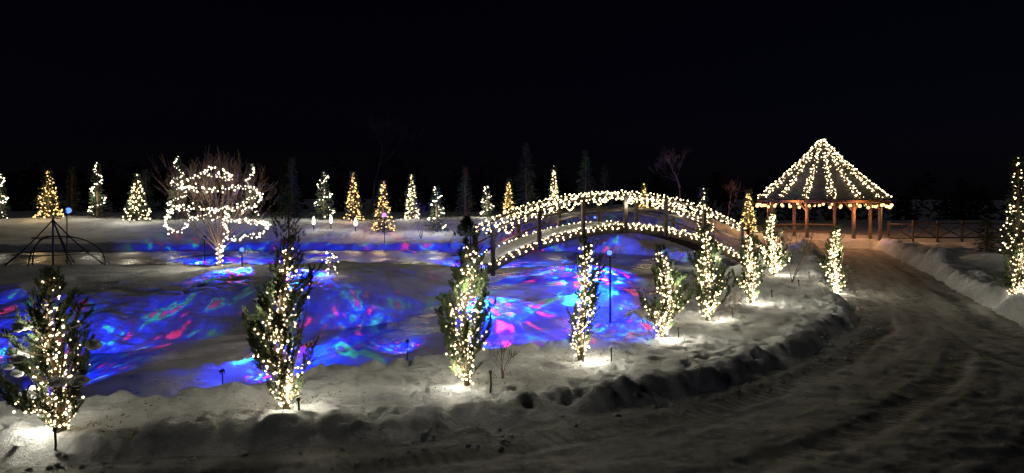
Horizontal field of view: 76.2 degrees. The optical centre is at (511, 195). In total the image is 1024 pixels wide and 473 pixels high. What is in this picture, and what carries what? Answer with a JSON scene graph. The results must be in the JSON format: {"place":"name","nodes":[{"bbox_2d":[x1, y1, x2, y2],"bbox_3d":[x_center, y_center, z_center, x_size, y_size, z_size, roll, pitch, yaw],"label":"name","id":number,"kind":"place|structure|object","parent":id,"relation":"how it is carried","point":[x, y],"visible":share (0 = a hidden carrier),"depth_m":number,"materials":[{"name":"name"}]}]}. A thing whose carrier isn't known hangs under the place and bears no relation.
{"place":"outdoors","nodes":[
{"label":"outdoors","id":0,"kind":"place"},
{"bbox_2d":[0,250,728,401],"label":"frozen pond ice","id":1,"kind":"structure","parent":0,"point":[538,315],"depth_m":14.34,"materials":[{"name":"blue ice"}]},
{"bbox_2d":[202,235,205,264],"bbox_3d":[-12.010,2.182,25.464,0.180,1.301,0.181,0,0,-32],"label":"projector lamp","id":2,"kind":"object","parent":1,"relation":"on","point":[204,236],"visible":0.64,"depth_m":25.48,"materials":[{"name":"metal"}]},
{"bbox_2d":[219,368,224,383],"bbox_3d":[-3.901,2.572,8.785,0.072,0.499,0.073,0,0,-42],"label":"projector lamp","id":3,"kind":"object","parent":1,"relation":"on","point":[222,370],"visible":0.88,"depth_m":8.79,"materials":[{"name":"metal"}]},
{"bbox_2d":[0,199,1023,465],"bbox_3d":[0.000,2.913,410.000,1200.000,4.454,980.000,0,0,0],"label":"snow ground","id":4,"kind":"structure","parent":0,"point":[136,307],"depth_m":13.17,"materials":[{"name":"white snow"}]},
{"bbox_2d":[0,173,11,218],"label":"spruce tree","id":5,"kind":"object","parent":4,"relation":"on","point":[2,214],"visible":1,"depth_m":43.04,"materials":[{"name":"green plant"}]},
{"bbox_2d":[33,167,63,218],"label":"spruce tree","id":6,"kind":"object","parent":4,"relation":"on","point":[49,205],"visible":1,"depth_m":41.92,"materials":[{"name":"green plant"}]},
{"bbox_2d":[0,265,101,432],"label":"evergreen tree","id":7,"kind":"object","parent":4,"relation":"on","point":[54,380],"visible":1,"depth_m":6.78,"materials":[{"name":"green plant"}]},
{"bbox_2d":[52,427,56,450],"bbox_3d":[-4.620,2.482,6.600,0.044,0.291,0.038,0,0,-15],"label":"garden stake","id":8,"kind":"object","parent":4,"relation":"on","point":[54,429],"visible":0.96,"depth_m":6.59,"materials":[{"name":"metal"}]},
{"bbox_2d":[4,218,105,266],"bbox_3d":[-14.915,1.529,21.221,2.848,1.652,2.898,0,0,-36],"label":"climbing frame","id":9,"kind":"object","parent":4,"relation":"on","point":[53,221],"visible":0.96,"depth_m":21.17,"materials":[{"name":"metal"}]},
{"bbox_2d":[63,208,71,263],"bbox_3d":[-18.385,1.880,27.015,0.261,2.781,0.263,0,0,0],"label":"projector lamp","id":10,"kind":"object","parent":4,"relation":"on","point":[67,210],"visible":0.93,"depth_m":26.98,"materials":[{"name":"metal"}]},
{"bbox_2d":[60,166,83,215],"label":"spruce tree","id":11,"kind":"object","parent":4,"relation":"on","point":[72,193],"visible":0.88,"depth_m":45.95,"materials":[{"name":"green plant"}]},
{"bbox_2d":[87,162,110,217],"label":"spruce tree","id":12,"kind":"object","parent":4,"relation":"on","point":[97,205],"visible":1,"depth_m":42.94,"materials":[{"name":"green plant"}]},
{"bbox_2d":[121,173,151,221],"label":"spruce tree","id":13,"kind":"object","parent":4,"relation":"on","point":[137,214],"visible":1,"depth_m":41.91,"materials":[{"name":"green plant"}]},
{"bbox_2d":[138,169,156,218],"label":"spruce tree","id":14,"kind":"object","parent":4,"relation":"on","point":[148,187],"visible":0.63,"depth_m":45.96,"materials":[{"name":"green plant"}]},
{"bbox_2d":[164,157,189,219],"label":"spruce tree","id":15,"kind":"object","parent":4,"relation":"on","point":[177,216],"visible":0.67,"depth_m":42.92,"materials":[{"name":"green plant"}]},
{"bbox_2d":[149,147,282,265],"bbox_3d":[-8.958,0.354,20.612,4.220,3.799,4.528,0,0,0],"label":"garland tree","id":16,"kind":"object","parent":4,"relation":"on","point":[218,243],"visible":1,"depth_m":20.11,"materials":[{"name":"brown plant"}]},
{"bbox_2d":[239,247,245,266],"bbox_3d":[-8.106,1.879,19.609,0.190,0.696,0.235,0,0,0],"label":"projector lamp","id":17,"kind":"object","parent":4,"relation":"on","point":[241,250],"visible":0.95,"depth_m":19.58,"materials":[{"name":"metal"}]},
{"bbox_2d":[240,163,261,218],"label":"spruce tree","id":18,"kind":"object","parent":4,"relation":"on","point":[251,214],"visible":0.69,"depth_m":42.94,"materials":[{"name":"green plant"}]},
{"bbox_2d":[238,161,323,409],"bbox_3d":[-2.890,1.045,7.695,1.097,2.979,0.978,0,0,33],"label":"evergreen tree","id":19,"kind":"object","parent":4,"relation":"on","point":[266,354],"visible":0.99,"depth_m":7.64,"materials":[{"name":"green plant"}]},
{"bbox_2d":[279,157,305,217],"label":"spruce tree","id":20,"kind":"object","parent":4,"relation":"on","point":[293,180],"visible":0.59,"depth_m":45.95,"materials":[{"name":"green plant"}]},
{"bbox_2d":[296,397,299,409],"bbox_3d":[-2.420,2.417,7.400,0.044,0.271,0.038,0,0,-15],"label":"garden stake","id":21,"kind":"object","parent":4,"relation":"on","point":[298,399],"visible":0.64,"depth_m":7.39,"materials":[{"name":"metal"}]},
{"bbox_2d":[310,172,336,219],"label":"spruce tree","id":22,"kind":"object","parent":4,"relation":"on","point":[323,205],"visible":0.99,"depth_m":42.95,"materials":[{"name":"green plant"}]},
{"bbox_2d":[322,251,338,274],"bbox_3d":[-4.912,1.852,17.624,0.474,0.694,0.344,0,0,39],"label":"lit shrub","id":23,"kind":"object","parent":4,"relation":"on","point":[329,266],"visible":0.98,"depth_m":17.60,"materials":[{"name":"green plant"}]},
{"bbox_2d":[341,170,363,220],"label":"spruce tree","id":24,"kind":"object","parent":4,"relation":"on","point":[352,209],"visible":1,"depth_m":41.93,"materials":[{"name":"green plant"}]},
{"bbox_2d":[371,179,394,232],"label":"spruce tree","id":25,"kind":"object","parent":4,"relation":"on","point":[380,203],"visible":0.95,"depth_m":37.91,"materials":[{"name":"green plant"}]},
{"bbox_2d":[382,213,386,242],"bbox_3d":[-6.760,1.754,34.584,0.224,1.729,0.286,0,0,0],"label":"projector lamp","id":26,"kind":"object","parent":4,"relation":"on","point":[384,215],"visible":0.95,"depth_m":34.58,"materials":[{"name":"metal"}]},
{"bbox_2d":[368,112,423,212],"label":"bare tree","id":27,"kind":"object","parent":4,"relation":"on","point":[383,150],"visible":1,"depth_m":60.72,"materials":[{"name":"brown plant"}]},
{"bbox_2d":[405,339,409,359],"bbox_3d":[-1.696,2.620,10.586,0.072,0.595,0.072,0,0,30],"label":"projector lamp","id":28,"kind":"object","parent":4,"relation":"on","point":[407,341],"visible":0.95,"depth_m":10.59,"materials":[{"name":"metal"}]},
{"bbox_2d":[403,174,420,218],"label":"spruce tree","id":29,"kind":"object","parent":4,"relation":"on","point":[411,195],"visible":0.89,"depth_m":42.94,"materials":[{"name":"green plant"}]},
{"bbox_2d":[410,201,429,238],"bbox_3d":[-5.131,1.228,36.252,1.415,2.396,0.703,0,0,-39],"label":"bare shrub","id":30,"kind":"object","parent":4,"relation":"on","point":[416,209],"visible":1,"depth_m":36.02,"materials":[{"name":"brown plant"}]},
{"bbox_2d":[423,186,448,231],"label":"spruce tree","id":31,"kind":"object","parent":4,"relation":"on","point":[436,223],"visible":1,"depth_m":37.95,"materials":[{"name":"green plant"}]},
{"bbox_2d":[4,248,888,472],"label":"snow chunks","id":32,"kind":"object","parent":4,"relation":"on","point":[343,449],"visible":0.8,"depth_m":7.02,"materials":[{"name":"white snow"}]},
{"bbox_2d":[452,166,476,216],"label":"spruce tree","id":33,"kind":"object","parent":4,"relation":"on","point":[463,199],"visible":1,"depth_m":45.95,"materials":[{"name":"green plant"}]},
{"bbox_2d":[434,214,496,385],"bbox_3d":[-0.629,1.388,8.777,0.891,2.308,1.037,0,0,0],"label":"evergreen tree","id":34,"kind":"object","parent":4,"relation":"on","point":[473,329],"visible":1,"depth_m":8.64,"materials":[{"name":"green plant"}]},
{"bbox_2d":[478,185,495,217],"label":"spruce tree","id":35,"kind":"object","parent":4,"relation":"on","point":[487,207],"visible":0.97,"depth_m":43.95,"materials":[{"name":"green plant"}]},
{"bbox_2d":[489,370,491,392],"bbox_3d":[-0.280,2.404,8.450,0.044,0.291,0.038,0,0,-15],"label":"garden stake","id":36,"kind":"object","parent":4,"relation":"on","point":[490,372],"visible":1,"depth_m":8.44,"materials":[{"name":"metal"}]},
{"bbox_2d":[489,340,519,377],"bbox_3d":[-0.108,2.244,8.902,0.485,0.609,0.174,0,0,31],"label":"dry shrub","id":37,"kind":"object","parent":4,"relation":"on","point":[501,353],"visible":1,"depth_m":8.89,"materials":[{"name":"brown plant"}]},
{"bbox_2d":[500,178,515,215],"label":"spruce tree","id":38,"kind":"object","parent":4,"relation":"on","point":[508,184],"visible":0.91,"depth_m":46.94,"materials":[{"name":"green plant"}]},
{"bbox_2d":[1,154,1023,220],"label":"distant treeline","id":39,"kind":"object","parent":4,"relation":"on","point":[965,202],"visible":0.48,"depth_m":81.28,"materials":[{"name":"black plant"}]},
{"bbox_2d":[507,142,544,214],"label":"spruce tree","id":40,"kind":"object","parent":4,"relation":"on","point":[525,187],"visible":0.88,"depth_m":49.91,"materials":[{"name":"green plant"}]},
{"bbox_2d":[546,165,559,213],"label":"spruce tree","id":41,"kind":"object","parent":4,"relation":"on","point":[555,193],"visible":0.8,"depth_m":49.93,"materials":[{"name":"green plant"}]},
{"bbox_2d":[569,150,601,211],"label":"spruce tree","id":42,"kind":"object","parent":4,"relation":"on","point":[586,185],"visible":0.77,"depth_m":49.93,"materials":[{"name":"green plant"}]},
{"bbox_2d":[566,232,606,361],"bbox_3d":[1.139,1.535,9.984,0.667,2.005,0.717,0,0,0],"label":"evergreen tree","id":43,"kind":"object","parent":4,"relation":"on","point":[589,287],"visible":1,"depth_m":9.90,"materials":[{"name":"green plant"}]},
{"bbox_2d":[593,216,596,260],"bbox_3d":[3.509,2.050,27.515,0.186,2.439,0.227,0,0,0],"label":"projector lamp","id":44,"kind":"object","parent":4,"relation":"on","point":[594,217],"visible":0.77,"depth_m":27.48,"materials":[{"name":"metal"}]},
{"bbox_2d":[598,164,614,206],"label":"spruce tree","id":45,"kind":"object","parent":4,"relation":"on","point":[604,187],"visible":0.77,"depth_m":51.94,"materials":[{"name":"green plant"}]},
{"bbox_2d":[472,190,744,275],"bbox_3d":[3.474,1.141,22.800,9.572,2.717,2.140,0,0,-18],"label":"arched footbridge","id":46,"kind":"object","parent":4,"relation":"on","point":[519,246],"visible":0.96,"depth_m":22.13,"materials":[{"name":"wood"}]},
{"bbox_2d":[606,249,614,322],"bbox_3d":[2.012,1.935,13.316,0.178,1.709,0.224,0,0,0],"label":"projector lamp","id":47,"kind":"object","parent":4,"relation":"on","point":[610,252],"visible":0.94,"depth_m":13.28,"materials":[{"name":"metal"}]},
{"bbox_2d":[639,182,649,207],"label":"spruce tree","id":48,"kind":"object","parent":4,"relation":"on","point":[643,187],"visible":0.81,"depth_m":47.96,"materials":[{"name":"green plant"}]},
{"bbox_2d":[637,311,659,338],"bbox_3d":[2.422,2.272,11.385,0.446,0.550,0.304,0,0,-32],"label":"dry shrub","id":49,"kind":"object","parent":4,"relation":"on","point":[651,325],"visible":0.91,"depth_m":11.34,"materials":[{"name":"brown plant"}]},
{"bbox_2d":[636,243,696,337],"bbox_3d":[2.717,1.677,11.546,0.878,1.711,0.852,0,0,43],"label":"evergreen tree","id":50,"kind":"object","parent":4,"relation":"on","point":[666,310],"visible":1,"depth_m":11.47,"materials":[{"name":"green plant"}]},
{"bbox_2d":[649,147,688,207],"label":"bare tree","id":51,"kind":"object","parent":4,"relation":"on","point":[668,161],"visible":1,"depth_m":44.54,"materials":[{"name":"brown plant"}]},
{"bbox_2d":[690,186,713,250],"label":"spruce tree","id":52,"kind":"object","parent":4,"relation":"on","point":[702,191],"visible":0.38,"depth_m":28.98,"materials":[{"name":"green plant"}]},
{"bbox_2d":[686,221,738,320],"bbox_3d":[4.022,1.511,13.031,0.969,2.026,1.378,0,0,0],"label":"evergreen tree","id":53,"kind":"object","parent":4,"relation":"on","point":[709,296],"visible":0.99,"depth_m":13.11,"materials":[{"name":"green plant"}]},
{"bbox_2d":[725,179,740,224],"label":"bare tree","id":54,"kind":"object","parent":4,"relation":"on","point":[735,194],"visible":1,"depth_m":43.88,"materials":[{"name":"brown plant"}]},
{"bbox_2d":[721,288,745,315],"bbox_3d":[4.595,2.202,13.504,0.292,0.644,0.460,0,0,-31],"label":"dry shrub","id":55,"kind":"object","parent":4,"relation":"on","point":[734,295],"visible":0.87,"depth_m":13.44,"materials":[{"name":"brown plant"}]},
{"bbox_2d":[731,228,767,302],"bbox_3d":[5.617,1.650,15.469,0.781,1.807,0.771,0,0,0],"label":"evergreen tree","id":56,"kind":"object","parent":4,"relation":"on","point":[751,275],"visible":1,"depth_m":15.34,"materials":[{"name":"green plant"}]},
{"bbox_2d":[741,189,759,232],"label":"spruce tree","id":57,"kind":"object","parent":4,"relation":"on","point":[748,213],"visible":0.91,"depth_m":41.91,"materials":[{"name":"green plant"}]},
{"bbox_2d":[751,209,793,274],"bbox_3d":[8.306,1.462,20.759,1.226,2.166,1.189,0,0,40],"label":"evergreen tree","id":58,"kind":"object","parent":4,"relation":"on","point":[764,250],"visible":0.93,"depth_m":20.72,"materials":[{"name":"green plant"}]},
{"bbox_2d":[776,223,814,282],"bbox_3d":[8.238,1.665,19.008,1.138,1.781,0.832,0,0,43],"label":"bare shrub","id":59,"kind":"object","parent":4,"relation":"on","point":[806,247],"visible":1,"depth_m":19.01,"materials":[{"name":"brown plant"}]},
{"bbox_2d":[756,138,892,240],"bbox_3d":[17.350,-0.256,36.599,6.947,6.000,6.953,0,0,-6],"label":"gazebo","id":60,"kind":"object","parent":4,"relation":"on","point":[821,169],"visible":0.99,"depth_m":34.95,"materials":[{"name":"wood"}]},
{"bbox_2d":[815,221,850,292],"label":"evergreen tree","id":61,"kind":"object","parent":4,"relation":"on","point":[833,272],"visible":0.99,"depth_m":17.88,"materials":[{"name":"green plant"}]},
{"bbox_2d":[887,221,1012,242],"bbox_3d":[23.425,1.969,34.951,6.383,1.308,0.156,0,0,5],"label":"wooden fence","id":62,"kind":"object","parent":4,"relation":"on","point":[937,225],"visible":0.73,"depth_m":34.95,"materials":[{"name":"brown wood"}]},
{"bbox_2d":[973,217,999,252],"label":"spruce tree","id":63,"kind":"object","parent":4,"relation":"on","point":[985,236],"visible":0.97,"depth_m":26.96,"materials":[{"name":"green plant"}]},
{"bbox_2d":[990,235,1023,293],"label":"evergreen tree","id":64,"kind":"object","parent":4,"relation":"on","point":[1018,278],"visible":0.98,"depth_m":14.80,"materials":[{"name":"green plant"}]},
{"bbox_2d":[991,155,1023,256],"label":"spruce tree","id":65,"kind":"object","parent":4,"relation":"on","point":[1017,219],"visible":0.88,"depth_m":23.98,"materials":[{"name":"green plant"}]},
{"bbox_2d":[0,248,1023,472],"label":"snowy road","id":66,"kind":"structure","parent":0,"point":[929,378],"depth_m":7.60,"materials":[{"name":"white snow"}]},
{"bbox_2d":[0,0,1023,199],"label":"sky","id":67,"kind":"structure","parent":0,"point":[902,90],"materials":[{"name":"black"}]}
]}

